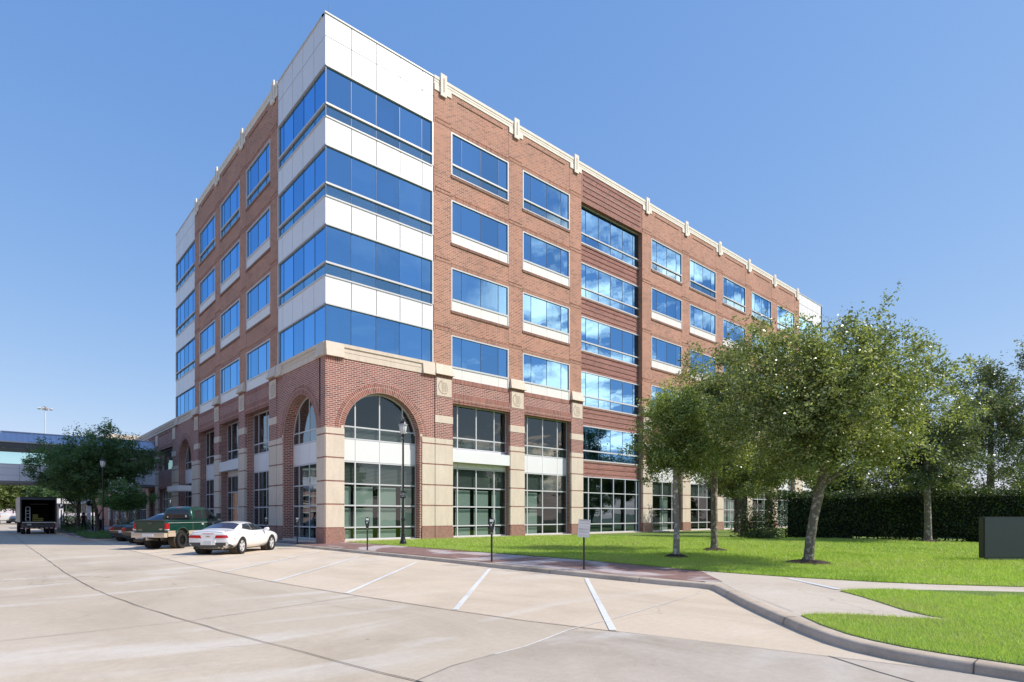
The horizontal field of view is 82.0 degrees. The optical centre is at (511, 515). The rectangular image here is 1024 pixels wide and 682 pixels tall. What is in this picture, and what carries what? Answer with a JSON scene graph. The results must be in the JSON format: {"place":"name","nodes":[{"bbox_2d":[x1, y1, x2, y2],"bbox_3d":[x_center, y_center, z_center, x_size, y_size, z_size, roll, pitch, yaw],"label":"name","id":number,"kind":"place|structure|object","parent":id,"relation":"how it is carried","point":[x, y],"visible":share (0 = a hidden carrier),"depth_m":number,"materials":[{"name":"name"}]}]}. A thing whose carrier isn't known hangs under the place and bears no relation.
{"place":"outdoors","nodes":[
{"label":"outdoors","id":0,"kind":"place"},
{"bbox_2d":[55,499,91,526],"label":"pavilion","id":1,"kind":"structure","parent":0,"point":[85,509],"depth_m":76.48,"materials":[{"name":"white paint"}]},
{"bbox_2d":[55,523,115,538],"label":"sidewalk","id":2,"kind":"structure","parent":0,"point":[107,528],"depth_m":52.05,"materials":[{"name":"grey concrete"}]},
{"bbox_2d":[21,428,100,527],"bbox_3d":[-39.773,-3.101,53.375,7.641,9.302,6.767,0,0,-42],"label":"elm tree","id":3,"kind":"object","parent":2,"relation":"on","point":[68,496],"visible":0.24,"depth_m":51.77,"materials":[{"name":"green plant"}]},
{"bbox_2d":[54,511,81,530],"bbox_3d":[-44.470,0.537,59.087,2.843,2.158,2.490,0,0,13],"label":"shrub","id":4,"kind":"object","parent":2,"relation":"on","point":[68,521],"visible":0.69,"depth_m":58.81,"materials":[{"name":"green plant"}]},
{"bbox_2d":[34,417,169,531],"bbox_3d":[-35.874,-3.493,51.844,9.812,10.085,7.679,0,0,-42],"label":"elm tree","id":5,"kind":"object","parent":2,"relation":"on","point":[82,462],"visible":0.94,"depth_m":51.04,"materials":[{"name":"green plant"}]},
{"bbox_2d":[90,477,158,523],"bbox_3d":[-31.868,-0.852,48.592,4.944,4.804,3.716,0,0,-42],"label":"crepe myrtle","id":6,"kind":"object","parent":2,"relation":"on","point":[126,497],"visible":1,"depth_m":47.92,"materials":[{"name":"green plant"}]},
{"bbox_2d":[108,418,175,525],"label":"wing","id":7,"kind":"structure","parent":2,"relation":"on","point":[163,436],"depth_m":60.40,"materials":[{"name":"brown brick"}]},
{"bbox_2d":[0,430,155,487],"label":"skybridge","id":8,"kind":"object","parent":7,"relation":"attached to","point":[13,441],"visible":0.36,"depth_m":54.90,"materials":[{"name":"grey"}]},
{"bbox_2d":[163,448,171,470],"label":"window","id":9,"kind":"structure","parent":7,"relation":"in","point":[168,456],"depth_m":59.34,"materials":[{"name":"glass"}]},
{"bbox_2d":[163,490,171,512],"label":"storefront window","id":10,"kind":"structure","parent":7,"relation":"in","point":[166,495],"depth_m":59.67,"materials":[{"name":"grey glass"}]},
{"bbox_2d":[167,3,821,543],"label":"office building","id":11,"kind":"structure","parent":2,"relation":"on","point":[505,317],"depth_m":38.18,"materials":[{"name":"brown brick"}]},
{"bbox_2d":[175,208,194,290],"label":"ribbon window","id":12,"kind":"structure","parent":11,"relation":"in","point":[185,265],"depth_m":52.26,"materials":[{"name":"blue glass"}]},
{"bbox_2d":[176,368,194,416],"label":"ribbon window","id":13,"kind":"structure","parent":11,"relation":"in","point":[185,401],"depth_m":52.36,"materials":[{"name":"blue glass"}]},
{"bbox_2d":[176,319,194,379],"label":"ribbon window","id":14,"kind":"structure","parent":11,"relation":"in","point":[185,356],"depth_m":52.15,"materials":[{"name":"blue glass"}]},
{"bbox_2d":[176,270,194,335],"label":"ribbon window","id":15,"kind":"structure","parent":11,"relation":"in","point":[185,311],"depth_m":52.22,"materials":[{"name":"blue glass"}]},
{"bbox_2d":[185,445,191,505],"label":"arched window","id":16,"kind":"structure","parent":11,"relation":"in","point":[188,466],"depth_m":53.62,"materials":[{"name":"black glass"}]},
{"bbox_2d":[199,373,214,413],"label":"window","id":17,"kind":"structure","parent":11,"relation":"in","point":[206,386],"depth_m":47.15,"materials":[{"name":"blue glass"}]},
{"bbox_2d":[199,320,214,363],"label":"window","id":18,"kind":"structure","parent":11,"relation":"in","point":[207,335],"depth_m":47.04,"materials":[{"name":"blue glass"}]},
{"bbox_2d":[199,266,214,313],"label":"window","id":19,"kind":"structure","parent":11,"relation":"in","point":[207,285],"depth_m":47.04,"materials":[{"name":"blue glass"}]},
{"bbox_2d":[199,213,214,263],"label":"window","id":20,"kind":"structure","parent":11,"relation":"in","point":[207,234],"depth_m":47.04,"materials":[{"name":"blue glass"}]},
{"bbox_2d":[206,431,213,514],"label":"storefront window","id":21,"kind":"structure","parent":11,"relation":"in","point":[210,435],"depth_m":48.31,"materials":[{"name":"black glass"}]},
{"bbox_2d":[220,357,239,403],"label":"window","id":22,"kind":"structure","parent":11,"relation":"in","point":[229,374],"depth_m":42.64,"materials":[{"name":"blue glass"}]},
{"bbox_2d":[220,298,239,348],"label":"window","id":23,"kind":"structure","parent":11,"relation":"in","point":[230,318],"depth_m":42.62,"materials":[{"name":"blue glass"}]},
{"bbox_2d":[220,239,239,293],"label":"window","id":24,"kind":"structure","parent":11,"relation":"in","point":[230,262],"depth_m":42.62,"materials":[{"name":"blue glass"}]},
{"bbox_2d":[220,179,239,238],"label":"window","id":25,"kind":"structure","parent":11,"relation":"in","point":[230,207],"depth_m":42.62,"materials":[{"name":"blue glass"}]},
{"bbox_2d":[228,421,238,520],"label":"storefront window","id":26,"kind":"structure","parent":11,"relation":"in","point":[233,438],"depth_m":43.77,"materials":[{"name":"glass"}]},
{"bbox_2d":[246,338,269,391],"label":"window","id":27,"kind":"structure","parent":11,"relation":"in","point":[258,358],"depth_m":38.20,"materials":[{"name":"blue glass"}]},
{"bbox_2d":[246,272,269,329],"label":"window","id":28,"kind":"structure","parent":11,"relation":"in","point":[258,296],"depth_m":38.20,"materials":[{"name":"blue glass"}]},
{"bbox_2d":[246,206,269,268],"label":"window","id":29,"kind":"structure","parent":11,"relation":"in","point":[258,235],"depth_m":38.20,"materials":[{"name":"blue glass"}]},
{"bbox_2d":[246,139,269,207],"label":"window","id":30,"kind":"structure","parent":11,"relation":"in","point":[258,173],"depth_m":38.20,"materials":[{"name":"blue glass"}]},
{"bbox_2d":[254,410,268,528],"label":"storefront window","id":31,"kind":"structure","parent":11,"relation":"in","point":[261,420],"depth_m":39.29,"materials":[{"name":"white glass"}]},
{"bbox_2d":[277,14,324,169],"bbox_3d":[-11.780,-23.385,33.089,0.410,5.390,6.620,0,0,-42],"label":"ribbon window","id":32,"kind":"structure","parent":11,"relation":"in","point":[309,109],"depth_m":32.85,"materials":[{"name":"blue glass"}]},
{"bbox_2d":[278,275,324,363],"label":"ribbon window","id":33,"kind":"structure","parent":11,"relation":"in","point":[307,331],"depth_m":32.85,"materials":[{"name":"blue glass"}]},
{"bbox_2d":[278,195,324,306],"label":"ribbon window","id":34,"kind":"structure","parent":11,"relation":"in","point":[305,264],"depth_m":32.85,"materials":[{"name":"blue glass"}]},
{"bbox_2d":[278,116,324,237],"bbox_3d":[-11.856,-18.645,33.021,0.195,4.150,6.620,0,0,-42],"label":"ribbon window","id":35,"kind":"structure","parent":11,"relation":"in","point":[307,187],"depth_m":32.85,"materials":[{"name":"blue glass"}]},
{"bbox_2d":[293,397,316,538],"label":"arched window","id":36,"kind":"structure","parent":11,"relation":"in","point":[304,436],"depth_m":33.82,"materials":[{"name":"black glass"}]},
{"bbox_2d":[322,11,433,165],"bbox_3d":[-7.282,-23.385,32.787,6.730,5.390,0.410,0,0,-42],"label":"ribbon window","id":37,"kind":"structure","parent":11,"relation":"in","point":[349,101],"depth_m":32.53,"materials":[{"name":"blue glass"}]},
{"bbox_2d":[324,194,433,304],"bbox_3d":[-7.195,-14.530,32.727,6.680,4.140,0.195,0,0,-42],"label":"ribbon window","id":38,"kind":"structure","parent":11,"relation":"in","point":[351,256],"depth_m":32.53,"materials":[{"name":"blue glass"}]},
{"bbox_2d":[324,115,433,235],"bbox_3d":[-7.195,-18.645,32.727,6.680,4.150,0.195,0,0,-42],"label":"ribbon window","id":39,"kind":"structure","parent":11,"relation":"in","point":[351,179],"depth_m":32.53,"materials":[{"name":"blue glass"}]},
{"bbox_2d":[325,274,433,361],"bbox_3d":[-7.195,-10.435,32.727,6.680,4.110,0.195,0,0,-42],"label":"ribbon window","id":40,"kind":"structure","parent":11,"relation":"in","point":[344,325],"depth_m":32.53,"materials":[{"name":"blue glass"}]},
{"bbox_2d":[344,394,415,539],"bbox_3d":[-7.515,-2.706,33.132,4.795,8.108,0.285,0,0,-42],"label":"arched window","id":41,"kind":"structure","parent":11,"relation":"in","point":[358,444],"depth_m":33.03,"materials":[{"name":"black glass"}]},
{"bbox_2d":[453,405,505,536],"bbox_3d":[-2.266,-2.750,37.800,4.785,8.195,0.285,0,0,-42],"label":"storefront window","id":42,"kind":"structure","parent":11,"relation":"in","point":[471,477],"depth_m":37.88,"materials":[{"name":"glass"}]},
{"bbox_2d":[451,335,508,388],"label":"window","id":43,"kind":"structure","parent":11,"relation":"in","point":[471,360],"depth_m":37.30,"materials":[{"name":"blue glass"}]},
{"bbox_2d":[451,267,508,325],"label":"window","id":44,"kind":"structure","parent":11,"relation":"in","point":[473,295],"depth_m":37.27,"materials":[{"name":"blue glass"}]},
{"bbox_2d":[451,199,508,263],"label":"window","id":45,"kind":"structure","parent":11,"relation":"in","point":[472,229],"depth_m":37.27,"materials":[{"name":"blue glass"}]},
{"bbox_2d":[451,132,508,200],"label":"window","id":46,"kind":"structure","parent":11,"relation":"in","point":[471,163],"depth_m":37.30,"materials":[{"name":"blue glass"}]},
{"bbox_2d":[524,416,566,534],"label":"storefront window","id":47,"kind":"structure","parent":11,"relation":"in","point":[548,481],"depth_m":41.57,"materials":[{"name":"black glass"}]},
{"bbox_2d":[523,353,569,399],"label":"window","id":48,"kind":"structure","parent":11,"relation":"in","point":[541,376],"depth_m":41.27,"materials":[{"name":"blue glass"}]},
{"bbox_2d":[523,292,569,343],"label":"window","id":49,"kind":"structure","parent":11,"relation":"in","point":[543,317],"depth_m":41.22,"materials":[{"name":"blue glass"}]},
{"bbox_2d":[523,231,569,286],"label":"window","id":50,"kind":"structure","parent":11,"relation":"in","point":[543,258],"depth_m":41.22,"materials":[{"name":"blue glass"}]},
{"bbox_2d":[523,170,569,229],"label":"window","id":51,"kind":"structure","parent":11,"relation":"in","point":[541,198],"depth_m":41.22,"materials":[{"name":"blue glass"}]},
{"bbox_2d":[581,204,638,268],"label":"window","id":52,"kind":"structure","parent":11,"relation":"in","point":[598,232],"depth_m":46.33,"materials":[{"name":"blue glass"}]},
{"bbox_2d":[581,262,638,317],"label":"window","id":53,"kind":"structure","parent":11,"relation":"in","point":[597,285],"depth_m":46.33,"materials":[{"name":"blue glass"}]},
{"bbox_2d":[581,316,638,365],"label":"window","id":54,"kind":"structure","parent":11,"relation":"in","point":[598,338],"depth_m":46.33,"materials":[{"name":"blue glass"}]},
{"bbox_2d":[581,371,638,415],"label":"window","id":55,"kind":"structure","parent":11,"relation":"in","point":[599,391],"depth_m":46.41,"materials":[{"name":"blue glass"}]},
{"bbox_2d":[583,425,637,464],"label":"window","id":56,"kind":"structure","parent":11,"relation":"in","point":[599,444],"depth_m":46.20,"materials":[{"name":"glass"}]},
{"bbox_2d":[583,476,638,532],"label":"storefront window","id":57,"kind":"structure","parent":11,"relation":"in","point":[611,504],"depth_m":46.53,"materials":[{"name":"clear glass"}]},
{"bbox_2d":[652,437,673,530],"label":"storefront window","id":58,"kind":"structure","parent":11,"relation":"in","point":[661,489],"depth_m":51.55,"materials":[{"name":"black glass"}]},
{"bbox_2d":[651,336,681,373],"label":"window","id":59,"kind":"structure","parent":11,"relation":"in","point":[665,355],"depth_m":50.95,"materials":[{"name":"blue glass"}]},
{"bbox_2d":[651,287,681,328],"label":"window","id":60,"kind":"structure","parent":11,"relation":"in","point":[666,308],"depth_m":50.98,"materials":[{"name":"blue glass"}]},
{"bbox_2d":[651,238,681,282],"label":"window","id":61,"kind":"structure","parent":11,"relation":"in","point":[665,260],"depth_m":51.05,"materials":[{"name":"blue glass"}]},
{"bbox_2d":[690,464,710,529],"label":"storefront window","id":62,"kind":"structure","parent":11,"relation":"in","point":[696,491],"depth_m":55.44,"materials":[{"name":"white metal"}]},
{"bbox_2d":[690,350,715,379],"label":"window","id":63,"kind":"structure","parent":11,"relation":"in","point":[701,359],"depth_m":54.96,"materials":[{"name":"blue glass"}]},
{"bbox_2d":[690,304,715,341],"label":"window","id":64,"kind":"structure","parent":11,"relation":"in","point":[702,322],"depth_m":54.96,"materials":[{"name":"blue glass"}]},
{"bbox_2d":[690,259,715,298],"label":"window","id":65,"kind":"structure","parent":11,"relation":"in","point":[702,279],"depth_m":54.96,"materials":[{"name":"blue glass"}]},
{"bbox_2d":[723,497,741,528],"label":"storefront window","id":66,"kind":"structure","parent":11,"relation":"in","point":[729,503],"depth_m":59.32,"materials":[{"name":"glass"}]},
{"bbox_2d":[723,318,745,349],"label":"window","id":67,"kind":"structure","parent":11,"relation":"in","point":[726,323],"depth_m":58.56,"materials":[{"name":"blue glass"}]},
{"bbox_2d":[723,276,745,312],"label":"window","id":68,"kind":"structure","parent":11,"relation":"in","point":[734,294],"depth_m":58.96,"materials":[{"name":"blue glass"}]},
{"bbox_2d":[752,291,771,323],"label":"window","id":69,"kind":"structure","parent":11,"relation":"in","point":[759,303],"depth_m":62.79,"materials":[{"name":"blue glass"}]},
{"bbox_2d":[778,469,790,526],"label":"storefront window","id":70,"kind":"structure","parent":11,"relation":"in","point":[785,486],"depth_m":67.66,"materials":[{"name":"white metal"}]},
{"bbox_2d":[777,305,794,333],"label":"window","id":71,"kind":"structure","parent":11,"relation":"in","point":[783,312],"depth_m":66.37,"materials":[{"name":"blue glass"}]},
{"label":"planting bed","id":72,"kind":"structure","parent":2,"relation":"on","visible":0},
{"bbox_2d":[76,529,115,537],"bbox_3d":[-28.709,1.360,43.116,4.746,0.661,9.972,0,0,-42],"label":"ground cover","id":73,"kind":"object","parent":72,"relation":"on","point":[98,534],"visible":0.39,"depth_m":40.51,"materials":[{"name":"green plant"}]},
{"bbox_2d":[100,457,105,530],"bbox_3d":[-31.966,-1.555,45.997,0.424,6.170,0.424,0,0,-42],"label":"street lamp","id":74,"kind":"object","parent":72,"relation":"on","point":[102,462],"visible":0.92,"depth_m":45.95,"materials":[{"name":"metal"}]},
{"bbox_2d":[0,521,943,681],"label":"road","id":75,"kind":"structure","parent":0,"point":[73,610],"depth_m":8.65,"materials":[{"name":"concrete"}]},
{"bbox_2d":[0,485,31,511],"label":"street tree","id":76,"kind":"object","parent":75,"relation":"on","point":[7,499],"visible":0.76,"depth_m":105.71,"materials":[{"name":"green plant"}]},
{"bbox_2d":[16,496,56,533],"bbox_3d":[-44.128,0.018,54.443,2.532,3.276,8.550,0,0,-43],"label":"delivery truck","id":77,"kind":"object","parent":75,"relation":"on","point":[45,508],"visible":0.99,"depth_m":54.00,"materials":[{"name":"metal"}]},
{"bbox_2d":[25,485,95,523],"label":"street tree","id":78,"kind":"object","parent":75,"relation":"on","point":[41,492],"visible":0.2,"depth_m":103.90,"materials":[{"name":"green plant"}]},
{"bbox_2d":[41,529,116,540],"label":"kerb","id":79,"kind":"structure","parent":75,"relation":"on","point":[73,537],"depth_m":38.24,"materials":[{"name":"concrete"}]},
{"bbox_2d":[96,434,139,525],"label":"tan building","id":80,"kind":"structure","parent":75,"relation":"on","point":[99,507],"depth_m":91.80,"materials":[{"name":"beige brick"}]},
{"bbox_2d":[275,542,1023,681],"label":"kerb","id":81,"kind":"structure","parent":75,"relation":"on","point":[929,659],"depth_m":8.14,"materials":[{"name":"concrete"}]},
{"bbox_2d":[276,540,721,581],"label":"sidewalk","id":82,"kind":"structure","parent":0,"point":[622,569],"depth_m":18.50,"materials":[{"name":"grey concrete"}]},
{"bbox_2d":[489,518,494,561],"bbox_3d":[-0.662,0.801,19.179,0.196,1.437,0.130,0,0,-2],"label":"parking meter","id":83,"kind":"object","parent":82,"relation":"on","point":[491,523],"visible":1,"depth_m":19.13,"materials":[{"name":"metal"}]},
{"bbox_2d":[577,519,590,568],"bbox_3d":[2.000,0.813,16.376,0.372,1.414,0.064,0,0,0],"label":"parking sign","id":84,"kind":"object","parent":82,"relation":"on","point":[583,528],"visible":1,"depth_m":16.34,"materials":[{"name":"metal"}]},
{"bbox_2d":[0,0,1023,515],"label":"sky","id":85,"kind":"structure","parent":0,"point":[849,151],"materials":[{"name":"blue"}]},
{"bbox_2d":[94,540,955,671],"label":"parking lot","id":86,"kind":"structure","parent":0,"point":[708,615],"depth_m":12.38,"materials":[{"name":"concrete"}]},
{"bbox_2d":[121,525,134,542],"bbox_3d":[-21.667,0.967,36.201,2.230,1.445,4.743,0,0,2],"label":"parked sedan","id":87,"kind":"object","parent":86,"relation":"on","point":[126,531],"visible":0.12,"depth_m":33.91,"materials":[{"name":"red paint"}]},
{"bbox_2d":[110,519,146,540],"bbox_3d":[-24.201,0.967,38.912,2.230,1.445,4.718,0,0,2],"label":"parked sedan","id":88,"kind":"object","parent":86,"relation":"on","point":[115,530],"visible":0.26,"depth_m":36.63,"materials":[{"name":"black paint"}]},
{"bbox_2d":[133,513,188,544],"bbox_3d":[-19.874,0.779,34.073,2.270,1.821,4.272,0,0,2],"label":"parked crossover","id":89,"kind":"object","parent":86,"relation":"on","point":[138,541],"visible":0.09,"depth_m":32.74,"materials":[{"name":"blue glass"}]},
{"bbox_2d":[131,506,224,548],"bbox_3d":[-17.155,0.604,30.854,2.196,2.161,6.145,0,0,2],"label":"parked pickup","id":90,"kind":"object","parent":86,"relation":"on","point":[175,527],"visible":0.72,"depth_m":29.19,"materials":[{"name":"teal paint"}]},
{"bbox_2d":[189,521,276,553],"bbox_3d":[-12.362,0.970,26.508,2.304,1.440,4.925,0,0,2],"label":"parked coupe","id":91,"kind":"object","parent":86,"relation":"on","point":[236,537],"visible":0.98,"depth_m":24.85,"materials":[{"name":"white paint"}]},
{"bbox_2d":[348,528,1023,586],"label":"lawn","id":92,"kind":"structure","parent":0,"point":[721,533],"depth_m":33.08,"materials":[{"name":"plant"}]},
{"bbox_2d":[399,417,407,544],"bbox_3d":[-5.198,-1.665,28.089,0.424,6.170,0.424,0,0,-42],"label":"street lamp","id":93,"kind":"object","parent":92,"relation":"on","point":[403,424],"visible":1,"depth_m":28.03,"materials":[{"name":"black metal"}]},
{"bbox_2d":[616,374,733,557],"bbox_3d":[5.538,-1.641,19.908,3.419,6.262,3.195,0,0,-18],"label":"oak tree","id":94,"kind":"object","parent":92,"relation":"on","point":[673,418],"visible":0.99,"depth_m":19.55,"materials":[{"name":"green plant"}]},
{"bbox_2d":[658,334,771,550],"bbox_3d":[8.443,-2.870,23.793,5.110,8.682,5.058,0,0,11],"label":"oak tree","id":95,"kind":"object","parent":92,"relation":"on","point":[705,378],"visible":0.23,"depth_m":23.32,"materials":[{"name":"green plant"}]},
{"bbox_2d":[694,440,771,532],"bbox_3d":[18.194,-2.688,47.944,6.810,8.287,7.047,0,0,31],"label":"oak tree","id":96,"kind":"object","parent":92,"relation":"on","point":[736,500],"visible":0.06,"depth_m":47.98,"materials":[{"name":"green plant"}]},
{"bbox_2d":[705,436,787,536],"bbox_3d":[16.197,-2.258,38.734,6.534,7.438,6.977,0,0,-42],"label":"oak tree","id":97,"kind":"object","parent":92,"relation":"on","point":[745,487],"visible":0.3,"depth_m":38.00,"materials":[{"name":"green plant"}]},
{"bbox_2d":[728,494,777,536],"bbox_3d":[15.065,0.026,37.010,3.338,3.031,3.187,0,0,-5],"label":"shrub","id":98,"kind":"object","parent":92,"relation":"on","point":[748,526],"visible":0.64,"depth_m":36.90,"materials":[{"name":"green plant"}]},
{"bbox_2d":[742,522,788,538],"bbox_3d":[15.083,0.969,35.170,2.826,1.092,2.462,0,0,-42],"label":"shrub","id":99,"kind":"object","parent":92,"relation":"on","point":[757,533],"visible":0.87,"depth_m":35.04,"materials":[{"name":"green plant"}]},
{"bbox_2d":[802,456,884,497],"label":"oak tree","id":100,"kind":"object","parent":92,"relation":"on","point":[868,486],"visible":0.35,"depth_m":53.89,"materials":[{"name":"green plant"}]},
{"bbox_2d":[695,281,993,564],"bbox_3d":[9.795,-2.787,18.161,8.131,8.656,7.500,0,0,-10],"label":"oak tree","id":101,"kind":"object","parent":92,"relation":"on","point":[827,403],"visible":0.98,"depth_m":16.94,"materials":[{"name":"green plant"}]},
{"bbox_2d":[762,484,1023,541],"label":"hedge","id":102,"kind":"object","parent":92,"relation":"on","point":[956,513],"visible":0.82,"depth_m":34.16,"materials":[{"name":"green plant"}]},
{"bbox_2d":[869,452,974,496],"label":"oak tree","id":103,"kind":"object","parent":92,"relation":"on","point":[886,481],"visible":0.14,"depth_m":54.31,"materials":[{"name":"green plant"}]},
{"bbox_2d":[852,364,1000,541],"bbox_3d":[22.468,-3.324,32.071,6.894,9.686,5.770,0,0,9],"label":"oak tree","id":104,"kind":"object","parent":92,"relation":"on","point":[927,475],"visible":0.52,"depth_m":31.29,"materials":[{"name":"green plant"}]},
{"bbox_2d":[938,335,1023,495],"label":"oak tree","id":105,"kind":"object","parent":92,"relation":"on","point":[1009,427],"visible":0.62,"depth_m":43.61,"materials":[{"name":"green plant"}]},
{"bbox_2d":[979,517,1023,560],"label":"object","id":106,"kind":"object","parent":92,"relation":"on","point":[1002,538],"visible":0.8,"depth_m":19.48,"materials":[{"name":"metal"}]},
{"bbox_2d":[419,631,1019,681],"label":"street slab","id":107,"kind":"structure","parent":0,"point":[579,656],"depth_m":6.43,"materials":[{"name":"grey concrete"}]},
{"bbox_2d":[702,571,1023,665],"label":"path","id":108,"kind":"structure","parent":0,"point":[795,596],"depth_m":11.78,"materials":[{"name":"concrete"}]},
{"bbox_2d":[801,587,1023,664],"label":"lawn","id":109,"kind":"structure","parent":0,"point":[990,593],"depth_m":8.10,"materials":[{"name":"plant"}]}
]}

